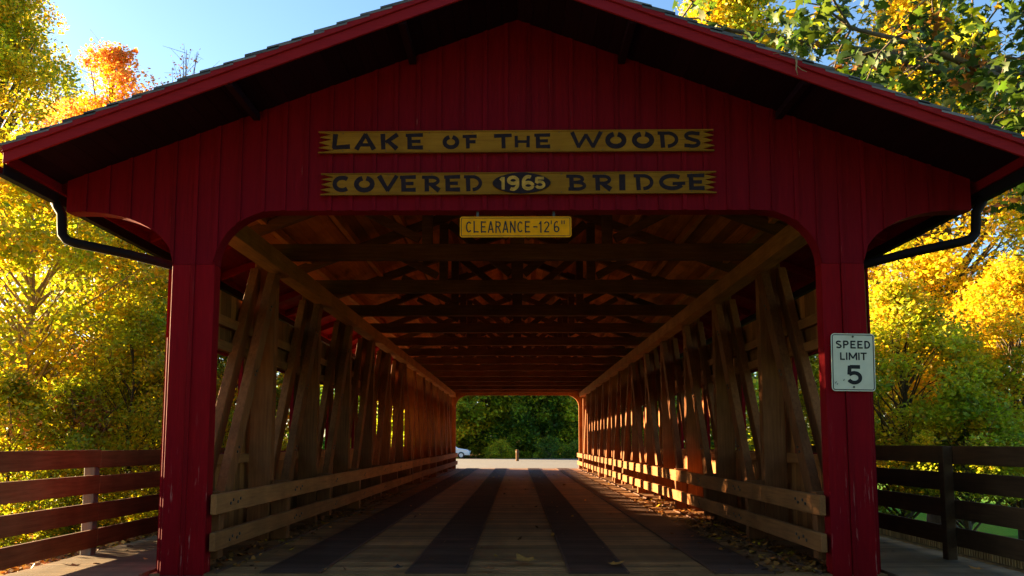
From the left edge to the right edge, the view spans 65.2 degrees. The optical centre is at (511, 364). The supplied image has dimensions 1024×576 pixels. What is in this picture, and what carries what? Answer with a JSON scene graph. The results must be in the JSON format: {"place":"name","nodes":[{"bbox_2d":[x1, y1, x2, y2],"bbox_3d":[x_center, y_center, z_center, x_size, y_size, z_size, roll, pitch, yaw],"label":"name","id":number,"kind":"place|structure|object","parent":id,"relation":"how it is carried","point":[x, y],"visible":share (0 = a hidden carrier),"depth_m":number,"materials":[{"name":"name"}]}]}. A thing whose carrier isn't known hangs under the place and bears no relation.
{"place":"outdoors","nodes":[
{"label":"outdoors","id":0,"kind":"place"},
{"bbox_2d":[0,449,1023,572],"bbox_3d":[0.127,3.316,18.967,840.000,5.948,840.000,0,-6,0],"label":"ground","id":1,"kind":"structure","parent":0,"point":[994,529],"depth_m":33.20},
{"bbox_2d":[0,0,88,290],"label":"tall tree","id":2,"kind":"object","parent":1,"relation":"on","point":[21,69],"visible":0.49,"depth_m":37.24,"materials":[{"name":"yellow plant"}]},
{"bbox_2d":[0,359,106,538],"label":"shrub","id":3,"kind":"object","parent":1,"relation":"on","point":[40,369],"visible":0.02,"depth_m":17.36,"materials":[{"name":"yellow plant"}]},
{"bbox_2d":[0,361,119,547],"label":"shrub","id":4,"kind":"object","parent":1,"relation":"on","point":[21,390],"visible":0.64,"depth_m":13.53,"materials":[{"name":"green plant"}]},
{"bbox_2d":[0,366,156,542],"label":"shrub","id":5,"kind":"object","parent":1,"relation":"on","point":[75,408],"visible":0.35,"depth_m":14.35,"materials":[{"name":"green plant"}]},
{"bbox_2d":[0,531,157,575],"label":"fallen leaves","id":6,"kind":"object","parent":1,"relation":"on","point":[49,560],"visible":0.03,"depth_m":11.12,"materials":[{"name":"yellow plant"}]},
{"bbox_2d":[1,536,156,575],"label":"boardwalk","id":7,"kind":"structure","parent":1,"relation":"on","point":[118,560],"depth_m":9.74,"materials":[{"name":"grey concrete"}]},
{"bbox_2d":[0,448,224,569],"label":"wooden fence","id":8,"kind":"object","parent":7,"relation":"on","point":[91,484],"visible":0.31,"depth_m":10.10,"materials":[{"name":"brown wood"}]},
{"bbox_2d":[0,32,165,447],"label":"maple tree","id":9,"kind":"object","parent":1,"relation":"on","point":[112,61],"visible":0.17,"depth_m":24.43,"materials":[{"name":"orange plant"}]},
{"bbox_2d":[0,119,168,542],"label":"yellow tree","id":10,"kind":"object","parent":1,"relation":"on","point":[32,239],"visible":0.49,"depth_m":15.70,"materials":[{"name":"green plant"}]},
{"bbox_2d":[31,284,165,523],"bbox_3d":[-7.589,0.902,15.815,3.326,5.111,3.470,0,-6,0],"label":"shrub","id":11,"kind":"object","parent":1,"relation":"on","point":[130,314],"visible":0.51,"depth_m":15.53,"materials":[{"name":"green plant"}]},
{"bbox_2d":[0,218,237,515],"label":"yellow tree","id":12,"kind":"object","parent":1,"relation":"on","point":[41,309],"visible":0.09,"depth_m":17.54,"materials":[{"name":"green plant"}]},
{"bbox_2d":[36,245,283,494],"bbox_3d":[-8.311,-0.332,19.645,5.953,9.383,5.745,0,-6,0],"label":"yellow tree","id":13,"kind":"object","parent":1,"relation":"on","point":[161,294],"visible":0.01,"depth_m":18.21,"materials":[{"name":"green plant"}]},
{"bbox_2d":[98,296,234,521],"bbox_3d":[-7.298,1.185,17.202,3.626,5.420,3.702,4,-7,-33],"label":"shrub","id":14,"kind":"object","parent":1,"relation":"on","point":[218,384],"visible":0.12,"depth_m":16.71,"materials":[{"name":"green plant"}]},
{"bbox_2d":[153,44,214,421],"bbox_3d":[-11.587,-2.363,27.267,4.513,18.222,4.561,0,-6,0],"label":"bare tree","id":15,"kind":"object","parent":1,"relation":"on","point":[184,74],"visible":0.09,"depth_m":28.13,"materials":[{"name":"brown plant"}]},
{"bbox_2d":[128,354,289,515],"bbox_3d":[-7.179,0.472,19.527,5.131,7.560,5.262,0,-6,0],"label":"green tree","id":16,"kind":"object","parent":1,"relation":"on","point":[278,393],"visible":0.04,"depth_m":18.69,"materials":[{"name":"green plant"}]},
{"bbox_2d":[321,388,391,447],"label":"roadside tree","id":17,"kind":"object","parent":1,"relation":"on","point":[358,411],"depth_m":89.88,"materials":[{"name":"green plant"}]},
{"bbox_2d":[376,396,485,458],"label":"roadside tree","id":18,"kind":"object","parent":1,"relation":"on","point":[461,404],"visible":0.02,"depth_m":80.96,"materials":[{"name":"green plant"}]},
{"bbox_2d":[456,446,470,457],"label":"parked car","id":19,"kind":"object","parent":1,"relation":"on","point":[461,452],"visible":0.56,"depth_m":76.13,"materials":[{"name":"white paint"}]},
{"bbox_2d":[456,396,526,457],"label":"roadside tree","id":20,"kind":"object","parent":1,"relation":"on","point":[476,444],"visible":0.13,"depth_m":82.69,"materials":[{"name":"green plant"}]},
{"bbox_2d":[480,437,515,458],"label":"bush","id":21,"kind":"object","parent":1,"relation":"on","point":[493,451],"visible":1,"depth_m":78.67,"materials":[{"name":"green plant"}]},
{"bbox_2d":[0,0,1023,575],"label":"covered bridge","id":22,"kind":"structure","parent":1,"relation":"on","point":[830,186],"depth_m":9.66,"materials":[{"name":"red paint"}]},
{"bbox_2d":[218,351,243,453],"bbox_3d":[-4.146,0.520,10.989,0.062,1.454,2.396,0,-6,0],"label":"window frame","id":23,"kind":"structure","parent":22,"relation":"in","point":[219,352],"depth_m":12.18,"materials":[{"name":"red paint"}]},
{"bbox_2d":[277,369,293,451],"bbox_3d":[-4.128,0.793,13.776,0.062,1.454,2.396,0,-6,0],"label":"window frame","id":24,"kind":"structure","parent":22,"relation":"in","point":[292,397],"depth_m":14.93,"materials":[{"name":"red paint"}]},
{"bbox_2d":[298,382,328,450],"bbox_3d":[-4.109,1.066,16.563,0.062,1.454,2.396,0,-6,0],"label":"window frame","id":25,"kind":"structure","parent":22,"relation":"in","point":[327,420],"depth_m":17.69,"materials":[{"name":"red paint"}]},
{"bbox_2d":[333,386,353,448],"bbox_3d":[-4.091,1.340,19.349,0.062,1.454,2.396,0,-6,0],"label":"window frame","id":26,"kind":"structure","parent":22,"relation":"in","point":[352,435],"depth_m":20.45,"materials":[{"name":"red paint"}]},
{"bbox_2d":[93,473,917,572],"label":"fallen leaves","id":27,"kind":"object","parent":22,"relation":"on","point":[798,555],"depth_m":11.72,"materials":[{"name":"brown plant"}]},
{"bbox_2d":[460,211,571,236],"bbox_3d":[0.043,-1.651,9.440,1.316,0.313,0.016,0,-6,0],"label":"clearance sign","id":28,"kind":"object","parent":22,"relation":"hanging from","point":[553,225],"visible":1,"depth_m":9.43,"materials":[{"name":"yellow paint"}]},
{"bbox_2d":[318,129,714,153],"bbox_3d":[0.046,-2.634,9.460,4.692,0.262,0.035,0,-6,0],"label":"name board","id":29,"kind":"object","parent":22,"relation":"attached to","point":[516,141],"visible":1,"depth_m":9.45,"materials":[{"name":"yellow wood"}]},
{"bbox_2d":[321,171,716,195],"bbox_3d":[0.073,-2.127,9.406,4.665,0.262,0.045,0,-6,0],"label":"name board","id":30,"kind":"object","parent":22,"relation":"attached to","point":[521,183],"visible":1,"depth_m":9.40,"materials":[{"name":"yellow wood"}]},
{"bbox_2d":[610,560,624,564],"bbox_3d":[1.217,2.347,9.474,0.193,0.042,0.199,-3,-6,26],"label":"fallen leaf","id":31,"kind":"object","parent":22,"relation":"on","point":[613,562],"visible":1,"depth_m":9.49,"materials":[{"name":"brown plant"}]},
{"bbox_2d":[681,386,701,448],"bbox_3d":[4.347,1.334,19.293,0.062,1.454,2.396,0,-6,0],"label":"window frame","id":32,"kind":"structure","parent":22,"relation":"in","point":[682,436],"depth_m":20.41,"materials":[{"name":"red paint"}]},
{"bbox_2d":[706,398,736,450],"bbox_3d":[4.329,1.061,16.507,0.062,1.454,2.396,0,-6,0],"label":"window frame","id":33,"kind":"structure","parent":22,"relation":"in","point":[708,417],"depth_m":17.64,"materials":[{"name":"red paint"}]},
{"bbox_2d":[741,369,785,451],"bbox_3d":[4.310,0.788,13.720,0.062,1.454,2.396,0,-6,0],"label":"window frame","id":34,"kind":"structure","parent":22,"relation":"in","point":[756,370],"depth_m":14.88,"materials":[{"name":"red paint"}]},
{"bbox_2d":[775,47,806,74],"bbox_3d":[2.949,-3.218,8.480,0.351,0.314,0.026,0,-6,2],"label":"dry vine","id":35,"kind":"object","parent":22,"relation":"hanging from","point":[795,59],"visible":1,"depth_m":8.47,"materials":[{"name":"brown plant"}]},
{"bbox_2d":[792,350,817,453],"bbox_3d":[4.292,0.515,10.934,0.062,1.454,2.396,0,-6,0],"label":"window frame","id":36,"kind":"structure","parent":22,"relation":"in","point":[815,352],"depth_m":12.13,"materials":[{"name":"red paint"}]},
{"bbox_2d":[831,333,875,390],"bbox_3d":[3.918,-0.023,9.184,0.500,0.665,0.024,1,-6,0],"label":"speed limit sign","id":37,"kind":"object","parent":22,"relation":"attached to","point":[852,362],"visible":1,"depth_m":9.19,"materials":[{"name":"white metal"}]},
{"bbox_2d":[275,373,758,455],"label":"distant woods","id":38,"kind":"object","parent":1,"relation":"on","point":[711,442],"visible":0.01,"depth_m":93.19,"materials":[{"name":"green plant"}]},
{"bbox_2d":[516,449,518,460],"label":"bollard","id":39,"kind":"object","parent":1,"relation":"on","point":[517,454],"visible":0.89,"depth_m":65.18,"materials":[{"name":"brown wood"}]},
{"bbox_2d":[476,396,572,458],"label":"roadside tree","id":40,"kind":"object","parent":1,"relation":"on","point":[524,438],"visible":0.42,"depth_m":81.41,"materials":[{"name":"green plant"}]},
{"bbox_2d":[532,434,571,458],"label":"bush","id":41,"kind":"object","parent":1,"relation":"on","point":[553,441],"visible":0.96,"depth_m":76.38,"materials":[{"name":"green plant"}]},
{"bbox_2d":[561,438,578,458],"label":"bush","id":42,"kind":"object","parent":1,"relation":"on","point":[574,445],"visible":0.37,"depth_m":76.74,"materials":[{"name":"green plant"}]},
{"bbox_2d":[528,396,620,457],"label":"roadside tree","id":43,"kind":"object","parent":1,"relation":"on","point":[572,417],"visible":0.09,"depth_m":81.63,"materials":[{"name":"green plant"}]},
{"bbox_2d":[577,396,676,445],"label":"roadside tree","id":44,"kind":"object","parent":1,"relation":"on","point":[642,424],"depth_m":83.25,"materials":[{"name":"green plant"}]},
{"bbox_2d":[674,0,823,448],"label":"tall tree","id":45,"kind":"object","parent":1,"relation":"on","point":[734,14],"visible":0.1,"depth_m":36.23,"materials":[{"name":"yellow plant"}]},
{"bbox_2d":[620,372,1020,450],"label":"distant woods","id":46,"kind":"object","parent":1,"relation":"on","point":[755,379],"visible":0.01,"depth_m":92.94,"materials":[{"name":"green plant"}]},
{"bbox_2d":[735,354,924,518],"bbox_3d":[9.372,2.836,24.567,6.369,7.453,5.614,0,-6,0],"label":"green tree","id":47,"kind":"object","parent":1,"relation":"on","point":[813,360],"visible":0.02,"depth_m":24.24,"materials":[{"name":"green plant"}]},
{"bbox_2d":[672,0,1023,256],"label":"sycamore tree","id":48,"kind":"object","parent":1,"relation":"on","point":[964,71],"visible":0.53,"depth_m":12.28,"materials":[{"name":"green plant"}]},
{"bbox_2d":[798,261,1023,518],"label":"yellow tree","id":49,"kind":"object","parent":1,"relation":"on","point":[894,305],"visible":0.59,"depth_m":22.74,"materials":[{"name":"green plant"}]},
{"bbox_2d":[849,0,1023,523],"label":"tall tree","id":50,"kind":"object","parent":1,"relation":"on","point":[935,264],"visible":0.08,"depth_m":28.79,"materials":[{"name":"yellow plant"}]},
{"bbox_2d":[874,239,1023,526],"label":"yellow tree","id":51,"kind":"object","parent":1,"relation":"on","point":[958,279],"visible":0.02,"depth_m":29.31,"materials":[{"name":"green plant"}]},
{"bbox_2d":[877,376,1023,530],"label":"shrub","id":52,"kind":"object","parent":1,"relation":"on","point":[1011,435],"visible":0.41,"depth_m":21.10,"materials":[{"name":"green plant"}]},
{"bbox_2d":[879,528,1023,568],"bbox_3d":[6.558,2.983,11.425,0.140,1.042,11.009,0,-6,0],"label":"fence rail","id":53,"kind":"object","parent":1,"relation":"on","point":[993,558],"depth_m":11.51,"materials":[{"name":"brown wood"}]},
{"bbox_2d":[880,536,1023,575],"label":"boardwalk","id":54,"kind":"structure","parent":1,"relation":"on","point":[906,559],"depth_m":9.74,"materials":[{"name":"grey concrete"}]},
{"bbox_2d":[811,445,1023,561],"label":"wooden fence","id":55,"kind":"object","parent":54,"relation":"on","point":[946,505],"visible":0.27,"depth_m":10.16,"materials":[{"name":"brown wood"}]},
{"bbox_2d":[888,250,1023,539],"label":"yellow tree","id":56,"kind":"object","parent":1,"relation":"on","point":[1001,290],"visible":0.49,"depth_m":24.58,"materials":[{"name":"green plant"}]},
{"bbox_2d":[0,0,1023,435],"label":"sky","id":57,"kind":"structure","parent":0,"point":[223,31],"materials":[{"name":"blue"}]},
{"bbox_2d":[456,459,578,467],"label":"road","id":58,"kind":"structure","parent":0,"point":[514,463],"depth_m":57.41,"materials":[{"name":"grey concrete"}]}
]}

